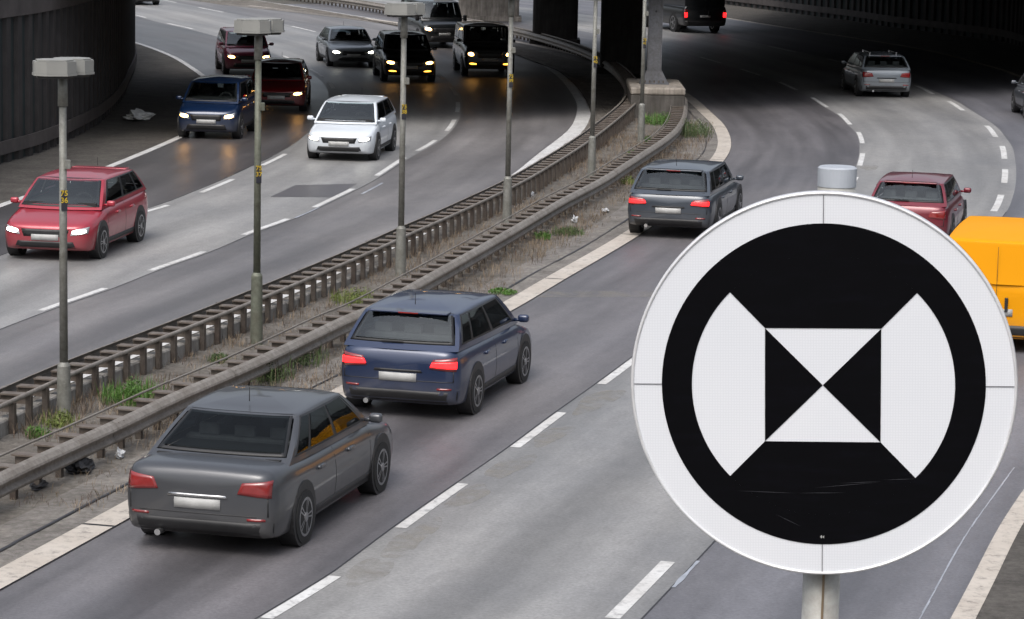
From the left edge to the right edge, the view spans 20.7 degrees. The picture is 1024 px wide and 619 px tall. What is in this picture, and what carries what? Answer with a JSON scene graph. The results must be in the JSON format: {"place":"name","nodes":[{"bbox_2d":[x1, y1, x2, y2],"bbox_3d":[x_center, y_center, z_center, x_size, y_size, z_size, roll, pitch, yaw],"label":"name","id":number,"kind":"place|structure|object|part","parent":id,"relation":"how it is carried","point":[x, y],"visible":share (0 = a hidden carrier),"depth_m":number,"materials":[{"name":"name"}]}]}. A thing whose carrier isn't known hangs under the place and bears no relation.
{"place":"outdoors","nodes":[
{"label":"outdoors","id":0,"kind":"place"},
{"bbox_2d":[0,43,208,203],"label":"road","id":1,"kind":"structure","parent":0,"point":[159,82],"depth_m":77.68,"materials":[{"name":"grey asphalt"}]},
{"bbox_2d":[0,42,218,206],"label":"edge line","id":2,"kind":"object","parent":1,"relation":"on","point":[147,150],"visible":0.4,"depth_m":73.83,"materials":[{"name":"white paint"}]},
{"bbox_2d":[123,108,155,120],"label":"plastic sheet","id":3,"kind":"object","parent":1,"relation":"on","point":[138,114],"visible":1,"depth_m":80.59,"materials":[{"name":"grey plastic"}]},
{"bbox_2d":[0,16,328,254],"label":"road","id":4,"kind":"structure","parent":0,"point":[191,162],"depth_m":74.54,"materials":[{"name":"grey asphalt"}]},
{"bbox_2d":[27,15,334,250],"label":"lane marking","id":5,"kind":"object","parent":4,"relation":"on","point":[274,159],"visible":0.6,"depth_m":69.65,"materials":[{"name":"white paint"}]},
{"bbox_2d":[176,75,254,138],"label":"car","id":6,"kind":"object","parent":4,"relation":"on","point":[227,107],"visible":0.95,"depth_m":75.87,"materials":[{"name":"blue paint"}]},
{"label":"side window","id":7,"kind":"part","parent":6,"relation":"part of","materials":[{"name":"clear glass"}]},
{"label":"rear window","id":8,"kind":"part","parent":6,"relation":"part of","materials":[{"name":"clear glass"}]},
{"bbox_2d":[215,27,273,73],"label":"car","id":9,"kind":"object","parent":4,"relation":"on","point":[234,51],"visible":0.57,"depth_m":99.48,"materials":[{"name":"red paint"}]},
{"bbox_2d":[245,57,311,110],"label":"car","id":10,"kind":"object","parent":4,"relation":"on","point":[285,81],"visible":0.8,"depth_m":84.90,"materials":[{"name":"red paint"}]},
{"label":"rear window","id":11,"kind":"part","parent":10,"relation":"part of","materials":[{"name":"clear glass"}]},
{"bbox_2d":[0,0,461,328],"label":"road","id":12,"kind":"structure","parent":0,"point":[196,221],"depth_m":63.06,"materials":[{"name":"grey asphalt"}]},
{"bbox_2d":[5,157,147,258],"bbox_3d":[-8.314,-1.977,53.644,2.040,1.640,4.128,3,9,8],"label":"car","id":13,"kind":"object","parent":12,"relation":"on","point":[102,213],"visible":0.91,"depth_m":52.71,"materials":[{"name":"red paint"}]},
{"bbox_3d":[-9.078,-2.348,53.483,0.122,0.361,1.132,3,9,8],"label":"side window","id":14,"kind":"part","parent":13,"relation":"part of","materials":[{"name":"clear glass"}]},
{"bbox_3d":[-8.938,-2.504,54.421,0.116,0.344,0.844,3,9,8],"label":"side window","id":15,"kind":"part","parent":13,"relation":"part of","materials":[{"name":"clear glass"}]},
{"bbox_3d":[-8.052,-2.648,55.236,1.378,0.309,0.386,3,9,8],"label":"rear window","id":16,"kind":"part","parent":13,"relation":"part of","materials":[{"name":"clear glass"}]},
{"bbox_2d":[135,0,159,4],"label":"car","id":17,"kind":"object","parent":12,"relation":"on","point":[155,2],"visible":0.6,"depth_m":146.78,"materials":[{"name":"paint"}]},
{"bbox_2d":[39,0,459,310],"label":"lane marking","id":18,"kind":"object","parent":12,"relation":"on","point":[452,123],"visible":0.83,"depth_m":61.41,"materials":[{"name":"white paint"}]},
{"bbox_2d":[33,1,590,396],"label":"edge line","id":19,"kind":"object","parent":12,"relation":"on","point":[580,123],"visible":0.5,"depth_m":80.00,"materials":[{"name":"white paint"}]},
{"bbox_2d":[271,184,354,196],"bbox_3d":[-4.523,-2.737,64.153,1.409,0.001,3.198,2,9,6],"label":"road patch","id":20,"kind":"object","parent":12,"relation":"on","point":[327,190],"visible":1,"depth_m":63.98,"materials":[{"name":"grey asphalt"}]},
{"bbox_2d":[316,21,375,66],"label":"car","id":21,"kind":"object","parent":12,"relation":"on","point":[339,43],"visible":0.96,"depth_m":104.66,"materials":[{"name":"silver paint"}]},
{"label":"rear window","id":22,"kind":"part","parent":21,"relation":"part of","materials":[{"name":"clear glass"}]},
{"bbox_2d":[307,94,396,159],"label":"car","id":23,"kind":"object","parent":12,"relation":"on","point":[357,124],"visible":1,"depth_m":71.21,"materials":[{"name":"white paint"}]},
{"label":"side window","id":24,"kind":"part","parent":23,"relation":"part of","materials":[{"name":"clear glass"}]},
{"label":"rear window","id":25,"kind":"part","parent":23,"relation":"part of","materials":[{"name":"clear glass"}]},
{"bbox_2d":[373,30,436,81],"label":"car","id":26,"kind":"object","parent":12,"relation":"on","point":[420,59],"visible":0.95,"depth_m":97.73,"materials":[{"name":"black paint"}]},
{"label":"side window","id":27,"kind":"part","parent":26,"relation":"part of","materials":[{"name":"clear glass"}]},
{"bbox_2d":[0,0,576,386],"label":"road","id":28,"kind":"structure","parent":0,"point":[465,157],"depth_m":60.00,"materials":[{"name":"grey asphalt"}]},
{"bbox_2d":[398,0,466,45],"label":"van","id":29,"kind":"object","parent":28,"relation":"on","point":[436,23],"visible":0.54,"depth_m":116.63,"materials":[{"name":"black paint"}]},
{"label":"side window","id":30,"kind":"part","parent":29,"relation":"part of","materials":[{"name":"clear glass"}]},
{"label":"side window","id":31,"kind":"part","parent":29,"relation":"part of","materials":[{"name":"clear glass"}]},
{"bbox_2d":[452,21,514,75],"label":"off roader","id":32,"kind":"object","parent":28,"relation":"on","point":[476,47],"visible":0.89,"depth_m":101.35,"materials":[{"name":"black paint"}]},
{"bbox_2d":[459,26,461,38],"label":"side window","id":33,"kind":"structure","parent":32,"relation":"in","point":[460,29],"depth_m":102.24,"materials":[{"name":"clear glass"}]},
{"bbox_2d":[0,0,714,524],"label":"median ground","id":34,"kind":"structure","parent":0,"point":[608,88],"depth_m":50.71,"materials":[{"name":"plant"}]},
{"bbox_2d":[24,421,51,439],"bbox_3d":[-6.051,1.545,35.805,0.364,0.224,0.610,1,9,0],"label":"weed","id":35,"kind":"object","parent":34,"relation":"on","point":[36,430],"visible":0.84,"depth_m":35.74,"materials":[{"name":"green plant"}]},
{"bbox_2d":[29,479,48,490],"bbox_3d":[-5.579,2.049,33.016,0.238,0.088,0.564,1,9,0],"label":"rag","id":36,"kind":"object","parent":34,"relation":"on","point":[40,485],"visible":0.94,"depth_m":32.91,"materials":[{"name":"black fabric"}]},
{"bbox_2d":[37,408,83,429],"bbox_3d":[-5.924,1.402,36.638,0.623,0.256,0.777,1,9,0],"label":"weed","id":37,"kind":"object","parent":34,"relation":"on","point":[57,421],"visible":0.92,"depth_m":36.54,"materials":[{"name":"green plant"}]},
{"bbox_2d":[32,57,94,416],"bbox_3d":[-5.887,-0.881,36.805,0.566,4.835,1.034,4,9,18],"label":"lamp post","id":38,"kind":"object","parent":34,"relation":"on","point":[62,70],"visible":0.98,"depth_m":36.66,"materials":[{"name":"metal"}]},
{"bbox_2d":[62,383,65,394],"bbox_3d":[-5.925,1.054,37.029,0.050,0.160,0.012,0,9,-8],"label":"service door","id":39,"kind":"structure","parent":38,"relation":"in","point":[63,384],"depth_m":37.02,"materials":[{"name":"paint"}]},
{"bbox_2d":[64,457,94,474],"bbox_3d":[-5.260,1.874,33.958,0.375,0.157,0.605,1,9,0],"label":"rag","id":40,"kind":"object","parent":34,"relation":"on","point":[86,463],"visible":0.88,"depth_m":33.76,"materials":[{"name":"black fabric"}]},
{"bbox_2d":[115,447,125,458],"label":"litter","id":41,"kind":"object","parent":34,"relation":"on","point":[120,453],"visible":1,"depth_m":34.69,"materials":[{"name":"white paper"}]},
{"bbox_2d":[95,374,170,406],"bbox_3d":[-5.152,1.071,38.255,1.045,0.449,1.244,1,9,0],"label":"weed","id":42,"kind":"object","parent":34,"relation":"on","point":[131,388],"visible":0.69,"depth_m":38.08,"materials":[{"name":"green plant"}]},
{"bbox_2d":[0,260,385,437],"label":"kerb wall","id":43,"kind":"structure","parent":34,"relation":"on","point":[87,386],"depth_m":41.14,"materials":[{"name":"concrete"}]},
{"bbox_2d":[205,352,231,363],"bbox_3d":[-4.347,0.702,41.467,0.384,0.213,0.502,7,11,35],"label":"weed","id":44,"kind":"object","parent":34,"relation":"on","point":[215,357],"visible":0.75,"depth_m":41.42,"materials":[{"name":"green plant"}]},
{"bbox_2d":[233,17,284,344],"bbox_3d":[-3.873,-1.893,42.740,0.592,5.085,1.025,4,9,18],"label":"lamp post","id":45,"kind":"object","parent":34,"relation":"on","point":[258,28],"visible":0.99,"depth_m":42.64,"materials":[{"name":"grey metal"}]},
{"bbox_2d":[255,315,258,324],"bbox_3d":[-3.914,0.166,42.984,0.050,0.160,0.012,0,9,-8],"label":"service door","id":46,"kind":"structure","parent":45,"relation":"in","point":[256,316],"depth_m":42.98,"materials":[{"name":"green paint"}]},
{"bbox_2d":[230,356,297,385],"bbox_3d":[-3.630,0.800,40.355,1.096,0.396,1.344,6,10,29],"label":"weed","id":47,"kind":"object","parent":34,"relation":"on","point":[271,374],"visible":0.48,"depth_m":40.09,"materials":[{"name":"green plant"}]},
{"bbox_2d":[286,344,330,367],"bbox_3d":[-3.170,0.627,41.743,1.026,0.331,1.415,1,9,0],"label":"weed","id":48,"kind":"object","parent":34,"relation":"on","point":[299,359],"visible":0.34,"depth_m":41.52,"materials":[{"name":"green plant"}]},
{"bbox_2d":[0,0,636,433],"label":"guardrail","id":49,"kind":"object","parent":34,"relation":"on","point":[556,164],"visible":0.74,"depth_m":48.98,"materials":[{"name":"metal"}]},
{"bbox_2d":[0,97,687,499],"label":"guardrail","id":50,"kind":"object","parent":34,"relation":"on","point":[120,427],"visible":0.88,"depth_m":41.14,"materials":[{"name":"metal"}]},
{"bbox_2d":[328,287,373,306],"bbox_3d":[-2.693,-0.251,47.425,0.856,0.323,1.183,3,9,13],"label":"weed","id":51,"kind":"object","parent":34,"relation":"on","point":[347,297],"visible":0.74,"depth_m":47.39,"materials":[{"name":"green plant"}]},
{"bbox_2d":[0,6,730,588],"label":"edge strip","id":52,"kind":"object","parent":34,"relation":"on","point":[22,566],"visible":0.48,"depth_m":39.59,"materials":[{"name":"beige paint"}]},
{"bbox_2d":[384,2,425,276],"bbox_3d":[-1.955,-2.990,50.241,0.592,5.015,1.027,4,9,18],"label":"lamp post","id":53,"kind":"object","parent":34,"relation":"on","point":[404,11],"visible":0.99,"depth_m":50.12,"materials":[{"name":"metal"}]},
{"bbox_2d":[502,0,515,222],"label":"lamp post","id":54,"kind":"object","parent":34,"relation":"on","point":[507,197],"visible":1,"depth_m":58.01,"materials":[{"name":"metal"}]},
{"bbox_2d":[533,229,550,239],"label":"weed","id":55,"kind":"object","parent":34,"relation":"on","point":[542,235],"visible":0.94,"depth_m":56.24,"materials":[{"name":"green plant"}]},
{"bbox_2d":[529,0,579,44],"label":"bridge pillar","id":56,"kind":"structure","parent":34,"relation":"on","point":[557,18],"depth_m":120.23,"materials":[{"name":"concrete"}]},
{"bbox_2d":[552,223,584,236],"bbox_3d":[1.172,-1.639,57.135,0.730,0.228,1.057,1,9,0],"label":"weed","id":57,"kind":"object","parent":34,"relation":"on","point":[563,230],"visible":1,"depth_m":57.03,"materials":[{"name":"green plant"}]},
{"bbox_2d":[571,214,577,222],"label":"litter","id":58,"kind":"object","parent":34,"relation":"on","point":[574,219],"visible":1,"depth_m":59.06,"materials":[{"name":"white paper"}]},
{"bbox_2d":[587,0,599,177],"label":"lamp post","id":59,"kind":"object","parent":34,"relation":"on","point":[592,151],"visible":0.99,"depth_m":66.78,"materials":[{"name":"metal"}]},
{"bbox_2d":[596,0,642,74],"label":"bridge pillar","id":60,"kind":"structure","parent":34,"relation":"on","point":[621,33],"depth_m":103.20,"materials":[{"name":"concrete"}]},
{"bbox_2d":[619,175,633,184],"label":"weed","id":61,"kind":"object","parent":34,"relation":"on","point":[629,180],"visible":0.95,"depth_m":66.57,"materials":[{"name":"green plant"}]},
{"bbox_2d":[637,0,648,145],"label":"lamp post","id":62,"kind":"object","parent":34,"relation":"on","point":[641,125],"visible":0.98,"depth_m":75.87,"materials":[{"name":"metal"}]},
{"bbox_2d":[626,78,685,118],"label":"concrete block","id":63,"kind":"structure","parent":34,"relation":"on","point":[658,99],"depth_m":84.41,"materials":[{"name":"grey concrete"}]},
{"bbox_2d":[639,0,668,84],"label":"gantry column","id":64,"kind":"structure","parent":63,"relation":"on","point":[654,74],"depth_m":85.59,"materials":[{"name":"metal"}]},
{"bbox_2d":[645,111,670,125],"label":"weed","id":65,"kind":"object","parent":34,"relation":"on","point":[655,119],"visible":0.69,"depth_m":82.62,"materials":[{"name":"green plant"}]},
{"bbox_2d":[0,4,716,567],"bbox_3d":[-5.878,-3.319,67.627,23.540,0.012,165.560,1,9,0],"label":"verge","id":66,"kind":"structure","parent":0,"point":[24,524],"depth_m":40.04,"materials":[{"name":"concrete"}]},
{"bbox_2d":[488,286,517,294],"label":"weed","id":67,"kind":"object","parent":66,"relation":"on","point":[498,291],"visible":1,"depth_m":48.90,"materials":[{"name":"green plant"}]},
{"bbox_2d":[677,117,715,137],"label":"weed","id":68,"kind":"object","parent":66,"relation":"on","point":[688,127],"visible":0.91,"depth_m":78.98,"materials":[{"name":"green plant"}]},
{"bbox_2d":[0,22,730,589],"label":"joint filler","id":69,"kind":"object","parent":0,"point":[128,518],"visible":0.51,"depth_m":31.27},
{"bbox_2d":[0,4,859,618],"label":"road","id":70,"kind":"structure","parent":0,"point":[582,326],"depth_m":37.65,"materials":[{"name":"grey asphalt"}]},
{"bbox_2d":[128,385,392,546],"bbox_3d":[-2.771,1.553,31.959,2.080,1.590,4.528,4,9,15],"label":"car","id":71,"kind":"object","parent":70,"relation":"on","point":[284,465],"visible":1,"depth_m":30.54,"materials":[{"name":"grey paint"}]},
{"bbox_3d":[-3.767,1.273,31.128,0.091,0.312,0.702,6,10,29],"label":"side window","id":72,"kind":"part","parent":71,"relation":"part of","materials":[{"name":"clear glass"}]},
{"bbox_3d":[-3.081,1.329,30.720,1.405,0.294,0.615,4,9,15],"label":"rear window","id":73,"kind":"part","parent":71,"relation":"part of","materials":[{"name":"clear glass"}]},
{"bbox_3d":[-2.282,1.365,30.739,0.091,0.312,0.702,1,9,0],"label":"side window","id":74,"kind":"part","parent":71,"relation":"part of","materials":[{"name":"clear glass"}]},
{"bbox_3d":[-2.166,1.302,31.201,0.130,0.323,0.772,4,9,15],"label":"side window","id":75,"kind":"part","parent":71,"relation":"part of","materials":[{"name":"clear glass"}]},
{"bbox_3d":[-1.934,1.180,32.072,0.136,0.334,0.921,4,9,15],"label":"side window","id":76,"kind":"part","parent":71,"relation":"part of","materials":[{"name":"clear glass"}]},
{"bbox_2d":[342,289,530,414],"bbox_3d":[-0.993,0.398,39.430,2.040,1.640,4.128,4,9,15],"label":"car","id":77,"kind":"object","parent":70,"relation":"on","point":[462,351],"visible":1,"depth_m":37.94,"materials":[{"name":"blue paint"}]},
{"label":"side window","id":78,"kind":"part","parent":77,"relation":"part of","materials":[{"name":"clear glass"}]},
{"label":"side window","id":79,"kind":"part","parent":77,"relation":"part of","materials":[{"name":"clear glass"}]},
{"bbox_2d":[0,156,1005,618],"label":"lane joint","id":80,"kind":"object","parent":70,"relation":"on","point":[450,486],"visible":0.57,"depth_m":34.48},
{"bbox_2d":[261,57,864,618],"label":"lane marking","id":81,"kind":"object","parent":70,"relation":"on","point":[409,521],"visible":0.81,"depth_m":33.07,"materials":[{"name":"white paint"}]},
{"bbox_2d":[628,158,743,232],"bbox_3d":[3.681,-2.513,58.780,2.080,1.610,4.528,3,9,13],"label":"car","id":82,"kind":"object","parent":70,"relation":"on","point":[686,193],"visible":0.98,"depth_m":56.98,"materials":[{"name":"paint"}]},
{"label":"side window","id":83,"kind":"part","parent":82,"relation":"part of","materials":[{"name":"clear glass"}]},
{"bbox_2d":[458,0,520,21],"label":"bridge pillar","id":84,"kind":"structure","parent":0,"point":[489,10],"depth_m":138.16,"materials":[{"name":"grey concrete"}]},
{"bbox_2d":[34,0,998,396],"bbox_3d":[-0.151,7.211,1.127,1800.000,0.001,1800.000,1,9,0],"label":"ground","id":85,"kind":"structure","parent":0,"point":[300,2],"depth_m":152.18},
{"bbox_2d":[0,0,136,164],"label":"ribbed wall","id":86,"kind":"structure","parent":85,"relation":"on","point":[101,33],"depth_m":72.63,"materials":[{"name":"paint"}]},
{"bbox_2d":[257,0,1015,618],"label":"road","id":87,"kind":"structure","parent":0,"point":[573,512],"depth_m":32.64,"materials":[{"name":"grey asphalt"}]},
{"bbox_2d":[646,0,725,31],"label":"box truck","id":88,"kind":"object","parent":87,"relation":"on","point":[678,14],"visible":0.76,"depth_m":131.37,"materials":[{"name":"black paint"}]},
{"bbox_2d":[605,46,1007,618],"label":"lane marking","id":89,"kind":"object","parent":87,"relation":"on","point":[627,602],"visible":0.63,"depth_m":29.45,"materials":[{"name":"white paint"}]},
{"bbox_2d":[841,49,910,96],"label":"car","id":90,"kind":"object","parent":87,"relation":"on","point":[874,71],"visible":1,"depth_m":94.94,"materials":[{"name":"paint"}]},
{"bbox_2d":[872,170,970,235],"bbox_3d":[8.357,-2.215,57.628,1.980,1.570,4.128,3,9,14],"label":"car","id":91,"kind":"object","parent":87,"relation":"on","point":[938,200],"visible":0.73,"depth_m":56.30,"materials":[{"name":"paint"}]},
{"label":"side window","id":92,"kind":"part","parent":91,"relation":"part of","materials":[{"name":"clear glass"}]},
{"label":"side window","id":93,"kind":"part","parent":91,"relation":"part of","materials":[{"name":"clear glass"}]},
{"bbox_2d":[455,0,1023,618],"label":"road","id":94,"kind":"structure","parent":0,"point":[719,582],"depth_m":30.73,"materials":[{"name":"grey asphalt"}]},
{"bbox_2d":[295,183,1014,618],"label":"sealed crack","id":95,"kind":"object","parent":94,"relation":"on","point":[683,577],"visible":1,"depth_m":30.26,"materials":[{"name":"black asphalt"}]},
{"bbox_2d":[727,18,1023,618],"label":"edge line","id":96,"kind":"object","parent":94,"relation":"on","point":[972,600],"visible":0.91,"depth_m":30.56,"materials":[{"name":"beige paint"}]},
{"bbox_2d":[950,216,1023,338],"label":"delivery van","id":97,"kind":"object","parent":94,"relation":"on","point":[992,247],"visible":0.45,"depth_m":43.74,"materials":[{"name":"yellow paint"}]},
{"bbox_2d":[1011,73,1023,117],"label":"car","id":98,"kind":"object","parent":94,"relation":"on","point":[1017,101],"visible":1,"depth_m":89.32,"materials":[{"name":"paint"}]},
{"bbox_2d":[591,0,1023,618],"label":"road","id":99,"kind":"structure","parent":0,"point":[1005,598],"depth_m":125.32,"materials":[{"name":"grey asphalt"}]},
{"bbox_2d":[631,164,1017,618],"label":"round sign","id":100,"kind":"object","parent":99,"relation":"on","point":[824,385],"visible":1,"depth_m":5.40,"materials":[{"name":"metal"}]},
{"bbox_2d":[725,0,1023,46],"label":"ribbed wall","id":101,"kind":"structure","parent":99,"relation":"on","point":[1000,20],"depth_m":137.05,"materials":[{"name":"paint"}]}
]}

